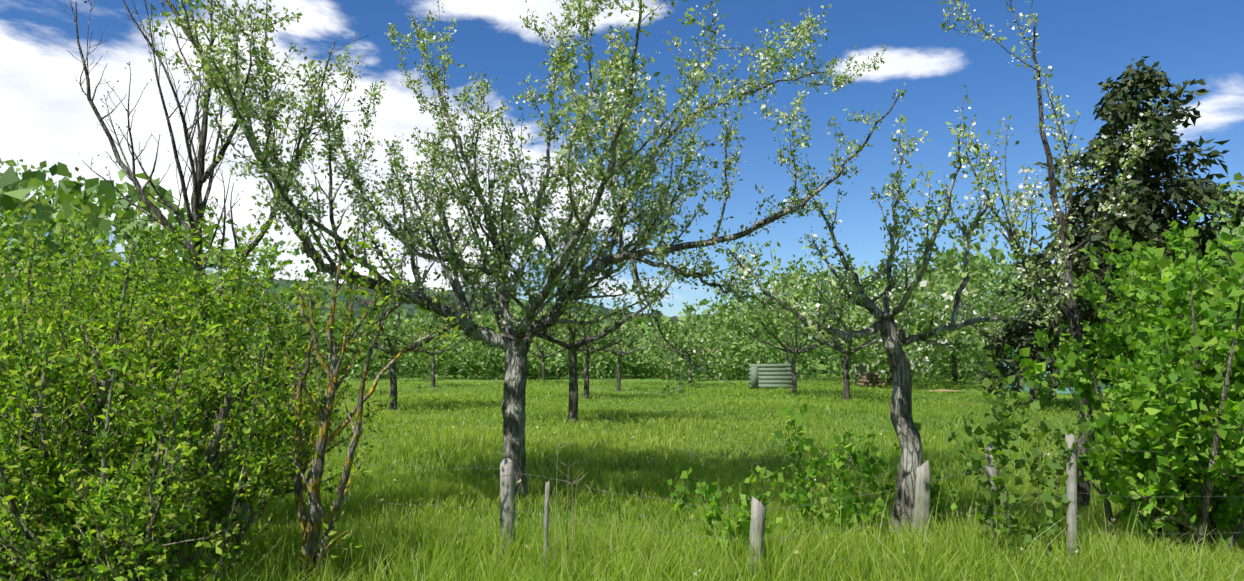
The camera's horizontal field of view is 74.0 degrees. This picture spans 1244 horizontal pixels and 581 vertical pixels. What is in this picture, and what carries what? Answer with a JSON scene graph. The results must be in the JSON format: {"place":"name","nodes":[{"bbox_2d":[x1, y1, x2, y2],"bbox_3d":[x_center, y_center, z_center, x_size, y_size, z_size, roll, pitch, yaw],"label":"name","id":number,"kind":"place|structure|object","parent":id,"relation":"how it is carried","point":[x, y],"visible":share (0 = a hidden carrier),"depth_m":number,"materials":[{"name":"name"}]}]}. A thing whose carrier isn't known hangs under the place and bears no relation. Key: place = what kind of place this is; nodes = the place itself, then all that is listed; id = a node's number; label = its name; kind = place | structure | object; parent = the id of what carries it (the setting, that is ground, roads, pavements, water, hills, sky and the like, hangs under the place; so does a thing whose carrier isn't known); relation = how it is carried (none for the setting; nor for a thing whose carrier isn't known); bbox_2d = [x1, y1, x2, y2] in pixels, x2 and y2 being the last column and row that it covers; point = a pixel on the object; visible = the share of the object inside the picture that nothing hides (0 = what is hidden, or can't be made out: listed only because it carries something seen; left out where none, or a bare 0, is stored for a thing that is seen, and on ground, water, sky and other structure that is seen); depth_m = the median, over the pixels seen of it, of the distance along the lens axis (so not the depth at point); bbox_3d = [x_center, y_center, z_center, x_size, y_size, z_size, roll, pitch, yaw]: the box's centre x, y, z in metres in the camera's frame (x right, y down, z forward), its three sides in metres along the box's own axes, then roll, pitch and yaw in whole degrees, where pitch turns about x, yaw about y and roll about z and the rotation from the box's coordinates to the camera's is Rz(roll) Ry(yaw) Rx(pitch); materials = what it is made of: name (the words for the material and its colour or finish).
{"place":"outdoors","nodes":[
{"label":"outdoors","id":0,"kind":"place"},
{"bbox_2d":[3,277,838,359],"bbox_3d":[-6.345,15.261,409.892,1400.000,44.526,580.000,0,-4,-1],"label":"forest hill","id":1,"kind":"structure","parent":0,"point":[411,311],"depth_m":296.27,"materials":[{"name":"green plant"}]},
{"bbox_2d":[119,423,1094,482],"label":"grass","id":2,"kind":"structure","parent":0,"point":[463,444],"depth_m":13.38,"materials":[{"name":"green plant"}]},
{"bbox_2d":[0,158,1243,422],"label":"tree line","id":3,"kind":"object","parent":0,"point":[472,358],"depth_m":41.36,"materials":[{"name":"green plant"}]},
{"bbox_2d":[0,0,1243,326],"label":"sky","id":4,"kind":"structure","parent":0,"point":[45,114],"materials":[{"name":"blue"}]},
{"bbox_2d":[4,460,1243,580],"bbox_3d":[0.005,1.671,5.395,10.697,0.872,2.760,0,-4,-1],"label":"grass","id":5,"kind":"structure","parent":0,"point":[275,557],"depth_m":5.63,"materials":[{"name":"green plant"}]},
{"bbox_2d":[195,396,1135,435],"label":"grass","id":6,"kind":"structure","parent":0,"point":[431,407],"depth_m":21.16,"materials":[{"name":"green plant"}]},
{"bbox_2d":[131,360,1227,580],"bbox_3d":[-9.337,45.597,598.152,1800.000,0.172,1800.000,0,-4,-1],"label":"meadow","id":7,"kind":"structure","parent":0,"point":[644,378],"depth_m":21.66,"materials":[{"name":"green plant"}]},
{"bbox_2d":[0,201,183,443],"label":"hedge shrub","id":8,"kind":"object","parent":7,"relation":"on","point":[41,314],"depth_m":8.78,"materials":[{"name":"green plant"}]},
{"bbox_2d":[0,196,228,528],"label":"hedge shrub","id":9,"kind":"object","parent":7,"relation":"on","point":[159,286],"depth_m":6.96,"materials":[{"name":"green plant"}]},
{"bbox_2d":[0,206,230,580],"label":"hedge shrub","id":10,"kind":"object","parent":7,"relation":"on","point":[67,361],"depth_m":5.30,"materials":[{"name":"green plant"}]},
{"bbox_2d":[0,295,283,580],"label":"hedge shrub","id":11,"kind":"object","parent":7,"relation":"on","point":[178,445],"depth_m":4.62,"materials":[{"name":"green plant"}]},
{"bbox_2d":[39,388,289,580],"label":"hedge shrub","id":12,"kind":"object","parent":7,"relation":"on","point":[100,569],"depth_m":4.42,"materials":[{"name":"green plant"}]},
{"bbox_2d":[79,200,331,579],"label":"hedge shrub","id":13,"kind":"object","parent":7,"relation":"on","point":[277,422],"depth_m":5.58,"materials":[{"name":"green plant"}]},
{"bbox_2d":[65,0,370,420],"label":"bare tree","id":14,"kind":"object","parent":7,"relation":"on","point":[200,175],"depth_m":8.49,"materials":[{"name":"wood"}]},
{"bbox_2d":[234,443,249,535],"bbox_3d":[-2.999,1.770,6.500,0.132,1.187,0.114,0,-4,-6],"label":"fence post","id":15,"kind":"object","parent":7,"relation":"on","point":[248,509],"visible":0.02,"depth_m":6.48,"materials":[{"name":"grey wood"}]},
{"bbox_2d":[119,448,1243,573],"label":"fence wires","id":16,"kind":"object","parent":15,"relation":"attached to","point":[789,507],"visible":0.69,"depth_m":5.88,"materials":[{"name":"grey metal"}]},
{"bbox_2d":[127,245,404,533],"bbox_3d":[-3.298,0.932,7.721,2.266,2.685,1.782,0,-4,-1],"label":"hedge shrub","id":17,"kind":"object","parent":7,"relation":"on","point":[291,380],"depth_m":7.87,"materials":[{"name":"green plant"}]},
{"bbox_2d":[260,315,355,390],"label":"orchard tree","id":18,"kind":"object","parent":7,"relation":"on","point":[318,318],"depth_m":33.68,"materials":[{"name":"green plant"}]},
{"bbox_2d":[267,210,465,580],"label":"young lichen tree","id":19,"kind":"object","parent":7,"relation":"on","point":[311,526],"depth_m":5.36,"materials":[{"name":"green plant"}]},
{"bbox_2d":[321,272,475,410],"bbox_3d":[-6.566,1.468,24.073,4.752,4.075,4.898,3,-5,-34],"label":"orchard tree","id":20,"kind":"object","parent":7,"relation":"on","point":[393,385],"depth_m":23.63,"materials":[{"name":"green plant"}]},
{"bbox_2d":[361,283,487,387],"bbox_3d":[-9.061,2.054,37.234,6.175,4.852,5.363,3,-5,-36],"label":"orchard tree","id":21,"kind":"object","parent":7,"relation":"on","point":[434,330],"depth_m":37.30,"materials":[{"name":"green plant"}]},
{"bbox_2d":[499,458,514,568],"bbox_3d":[-0.839,1.804,6.035,0.119,1.160,0.120,1,-4,-9],"label":"fence post","id":22,"kind":"object","parent":7,"relation":"on","point":[507,488],"visible":0.65,"depth_m":6.03,"materials":[{"name":"grey wood"}]},
{"bbox_2d":[136,0,906,505],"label":"apple tree","id":23,"kind":"object","parent":7,"relation":"on","point":[434,150],"depth_m":9.01,"materials":[{"name":"green plant"}]},
{"bbox_2d":[490,307,588,381],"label":"orchard tree","id":24,"kind":"object","parent":7,"relation":"on","point":[537,348],"depth_m":42.68,"materials":[{"name":"green plant"}]},
{"bbox_2d":[543,481,549,580],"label":"fence stake","id":25,"kind":"object","parent":7,"relation":"on","point":[546,507],"visible":0.81,"depth_m":5.64,"materials":[{"name":"grey wood"}]},
{"bbox_2d":[555,437,589,565],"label":"dry stalks","id":26,"kind":"object","parent":7,"relation":"on","point":[567,500],"visible":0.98,"depth_m":5.67,"materials":[{"name":"beige"}]},
{"bbox_2d":[478,246,694,423],"bbox_3d":[-0.924,0.782,19.064,5.370,4.720,4.917,-2,-5,24],"label":"orchard tree","id":27,"kind":"object","parent":7,"relation":"on","point":[572,347],"depth_m":19.00,"materials":[{"name":"green plant"}]},
{"bbox_2d":[547,299,643,398],"bbox_3d":[-0.996,1.875,28.679,3.735,3.941,4.571,0,-4,-2],"label":"orchard tree","id":28,"kind":"object","parent":7,"relation":"on","point":[586,374],"depth_m":28.73,"materials":[{"name":"green plant"}]},
{"bbox_2d":[566,300,660,390],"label":"orchard tree","id":29,"kind":"object","parent":7,"relation":"on","point":[620,354],"depth_m":34.75,"materials":[{"name":"green plant"}]},
{"bbox_2d":[135,421,1134,578],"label":"meadow flowers","id":30,"kind":"object","parent":7,"relation":"on","point":[648,462],"visible":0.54,"depth_m":10.02,"materials":[{"name":"plant"}]},
{"bbox_2d":[228,378,1109,403],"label":"grass","id":31,"kind":"structure","parent":7,"relation":"on","point":[736,389],"depth_m":32.25,"materials":[{"name":"green plant"}]},
{"bbox_2d":[631,301,734,386],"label":"orchard tree","id":32,"kind":"object","parent":7,"relation":"on","point":[675,325],"depth_m":39.71,"materials":[{"name":"green plant"}]},
{"bbox_2d":[667,462,789,560],"bbox_3d":[0.812,1.743,6.092,0.925,0.945,0.763,0,-4,-1],"label":"shrub","id":33,"kind":"object","parent":7,"relation":"on","point":[705,490],"depth_m":6.16,"materials":[{"name":"green plant"}]},
{"bbox_2d":[748,496,765,579],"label":"fence post","id":34,"kind":"object","parent":7,"relation":"on","point":[757,525],"visible":0.69,"depth_m":5.74,"materials":[{"name":"grey wood"}]},
{"bbox_2d":[749,364,791,387],"bbox_3d":[6.627,3.818,36.874,1.872,1.060,1.346,-1,-4,7],"label":"green compost box","id":35,"kind":"object","parent":7,"relation":"on","point":[757,379],"visible":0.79,"depth_m":36.27,"materials":[{"name":"paint"}]},
{"bbox_2d":[720,295,865,394],"bbox_3d":[6.199,2.038,30.259,5.034,3.858,4.607,-4,-6,43],"label":"orchard tree","id":36,"kind":"object","parent":7,"relation":"on","point":[795,351],"depth_m":30.35,"materials":[{"name":"green plant"}]},
{"bbox_2d":[772,281,920,400],"bbox_3d":[7.304,1.689,26.999,5.028,4.062,4.991,0,-4,2],"label":"orchard tree","id":37,"kind":"object","parent":7,"relation":"on","point":[846,382],"depth_m":26.74,"materials":[{"name":"green plant"}]},
{"bbox_2d":[774,403,920,541],"bbox_3d":[1.872,1.615,7.009,1.021,1.304,1.171,-3,-5,38],"label":"bush","id":38,"kind":"object","parent":7,"relation":"on","point":[834,461],"depth_m":6.99,"materials":[{"name":"green plant"}]},
{"bbox_2d":[854,364,869,383],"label":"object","id":39,"kind":"object","parent":7,"relation":"on","point":[860,366],"visible":0.54,"depth_m":39.16,"materials":[{"name":"grey metal"}]},
{"bbox_2d":[856,372,885,386],"bbox_3d":[11.595,4.139,38.450,1.116,0.666,0.910,0,-4,-1],"label":"wood pile","id":40,"kind":"object","parent":7,"relation":"on","point":[870,379],"visible":0.98,"depth_m":38.02,"materials":[{"name":"brown wood"}]},
{"bbox_2d":[721,85,1076,544],"bbox_3d":[2.226,0.323,6.942,2.922,3.927,2.296,0,-4,-1],"label":"apple tree","id":41,"kind":"object","parent":7,"relation":"on","point":[901,419],"depth_m":6.78,"materials":[{"name":"green plant"}]},
{"bbox_2d":[909,459,929,554],"bbox_3d":[2.397,1.791,6.679,0.225,0.841,0.073,0,-4,-1],"label":"fence post","id":42,"kind":"object","parent":7,"relation":"on","point":[923,473],"visible":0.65,"depth_m":6.68,"materials":[{"name":"grey wood"}]},
{"bbox_2d":[923,389,959,390],"bbox_3d":[12.983,4.034,33.461,1.800,0.070,0.975,0,-4,-1],"label":"sawdust pile","id":43,"kind":"object","parent":7,"relation":"on","point":[942,390],"visible":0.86,"depth_m":33.27,"materials":[{"name":"beige wood"}]},
{"bbox_2d":[929,469,959,531],"bbox_3d":[2.711,1.916,7.120,0.448,0.699,0.599,-2,-5,31],"label":"hazel sucker","id":44,"kind":"object","parent":7,"relation":"on","point":[935,495],"depth_m":7.14,"materials":[{"name":"green plant"}]},
{"bbox_2d":[983,442,998,533],"bbox_3d":[3.076,1.815,6.896,0.174,1.151,0.113,1,-4,-11],"label":"fence post","id":45,"kind":"object","parent":7,"relation":"on","point":[993,471],"visible":0.21,"depth_m":6.88,"materials":[{"name":"grey wood"}]},
{"bbox_2d":[946,249,1092,402],"bbox_3d":[12.265,1.180,24.867,5.092,4.773,4.924,-1,-4,8],"label":"orchard tree","id":46,"kind":"object","parent":7,"relation":"on","point":[1033,357],"depth_m":24.49,"materials":[{"name":"green plant"}]},
{"bbox_2d":[946,360,1093,578],"bbox_3d":[2.895,1.356,6.029,1.190,1.700,0.688,2,-5,-25],"label":"bush","id":47,"kind":"object","parent":7,"relation":"on","point":[1005,428],"depth_m":5.91,"materials":[{"name":"green plant"}]},
{"bbox_2d":[939,0,1163,511],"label":"flowering tree","id":48,"kind":"object","parent":7,"relation":"on","point":[1072,313],"depth_m":8.48,"materials":[{"name":"green plant"}]},
{"bbox_2d":[1065,433,1077,562],"bbox_3d":[3.221,1.671,5.904,0.091,1.294,0.076,0,-4,-1],"label":"fence post","id":49,"kind":"object","parent":7,"relation":"on","point":[1071,505],"visible":0.65,"depth_m":5.89,"materials":[{"name":"grey wood"}]},
{"bbox_2d":[973,56,1243,400],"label":"tree","id":50,"kind":"object","parent":7,"relation":"on","point":[1111,112],"depth_m":22.80,"materials":[{"name":"green plant"}]},
{"bbox_2d":[1004,229,1243,556],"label":"hazel shrub","id":51,"kind":"object","parent":7,"relation":"on","point":[1098,460],"depth_m":6.27,"materials":[{"name":"green plant"}]},
{"bbox_2d":[1043,319,1233,548],"bbox_3d":[4.391,1.203,6.667,1.536,1.969,1.630,0,-4,-1],"label":"hazel shrub","id":52,"kind":"object","parent":7,"relation":"on","point":[1148,378],"depth_m":6.33,"materials":[{"name":"green plant"}]},
{"bbox_2d":[1063,227,1243,480],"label":"hazel shrub","id":53,"kind":"object","parent":7,"relation":"on","point":[1108,329],"depth_m":9.85,"materials":[{"name":"green plant"}]},
{"bbox_2d":[1079,207,1243,540],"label":"hazel shrub","id":54,"kind":"object","parent":7,"relation":"on","point":[1125,327],"depth_m":7.94,"materials":[{"name":"green plant"}]},
{"bbox_2d":[1125,242,1243,535],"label":"hazel shrub","id":55,"kind":"object","parent":7,"relation":"on","point":[1174,281],"depth_m":6.70,"materials":[{"name":"green plant"}]},
{"bbox_2d":[1003,351,1113,393],"bbox_3d":[17.783,3.182,33.599,2.600,1.850,3.200,2,-5,-26],"label":"greenhouse foil","id":56,"kind":"object","parent":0,"point":[1067,389],"visible":0.06,"depth_m":32.31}
]}

